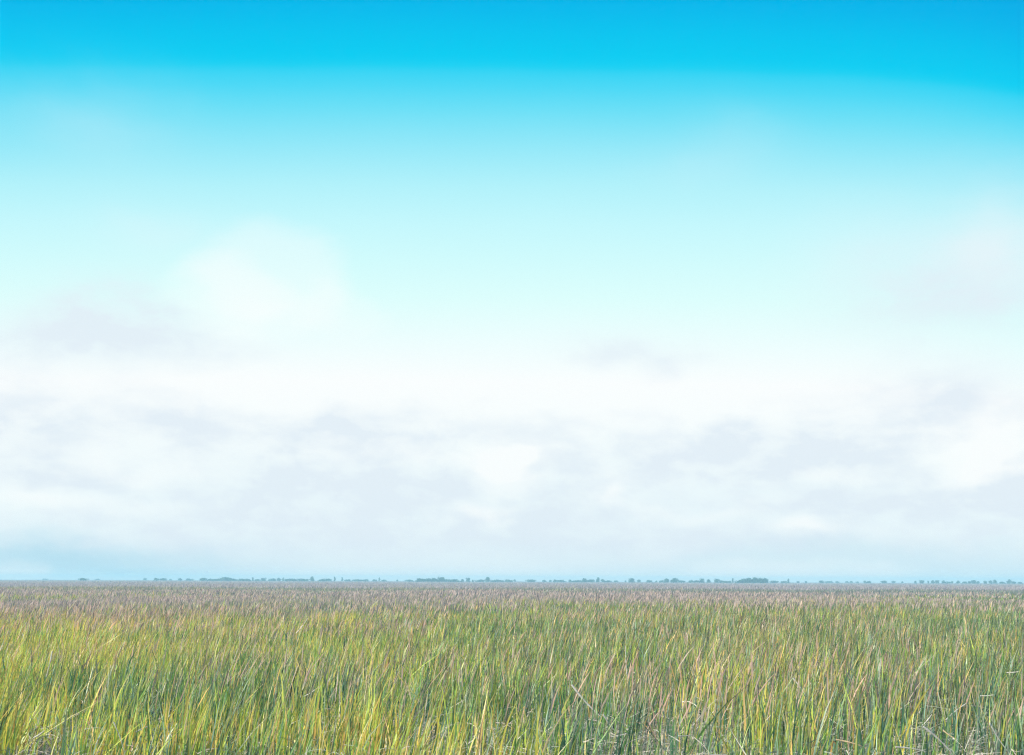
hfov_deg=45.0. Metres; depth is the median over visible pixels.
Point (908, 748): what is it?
dead stalk
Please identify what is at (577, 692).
dead stalk
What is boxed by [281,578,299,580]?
tree
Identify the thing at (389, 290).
sky
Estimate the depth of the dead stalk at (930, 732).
20.28 m
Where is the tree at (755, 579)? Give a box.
[751,577,759,582]
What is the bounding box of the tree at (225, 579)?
[220,577,231,580]
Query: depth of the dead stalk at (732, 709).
23.99 m
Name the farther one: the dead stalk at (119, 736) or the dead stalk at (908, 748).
the dead stalk at (119, 736)
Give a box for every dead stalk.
[113,722,124,753]
[571,684,599,715]
[625,646,629,691]
[726,687,740,730]
[728,636,729,668]
[836,739,865,747]
[895,746,924,751]
[923,726,951,752]
[989,723,1010,754]
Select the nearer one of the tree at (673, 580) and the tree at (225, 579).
the tree at (673, 580)
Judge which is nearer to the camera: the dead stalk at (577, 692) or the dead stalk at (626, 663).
the dead stalk at (577, 692)
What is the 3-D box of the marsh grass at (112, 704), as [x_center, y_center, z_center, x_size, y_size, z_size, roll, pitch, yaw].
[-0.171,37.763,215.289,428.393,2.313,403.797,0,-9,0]
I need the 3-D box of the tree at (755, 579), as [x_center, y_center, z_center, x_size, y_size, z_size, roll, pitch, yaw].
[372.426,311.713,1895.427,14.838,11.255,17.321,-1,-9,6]
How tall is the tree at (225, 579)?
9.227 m
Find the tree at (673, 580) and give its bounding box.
[670,578,678,582]
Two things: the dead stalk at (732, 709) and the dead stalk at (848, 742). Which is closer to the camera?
the dead stalk at (848, 742)
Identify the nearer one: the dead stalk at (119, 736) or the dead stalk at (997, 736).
the dead stalk at (119, 736)
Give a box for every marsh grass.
[0,579,1023,590]
[0,584,1023,754]
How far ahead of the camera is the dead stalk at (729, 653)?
35.62 m
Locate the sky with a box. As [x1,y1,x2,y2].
[0,0,1023,582]

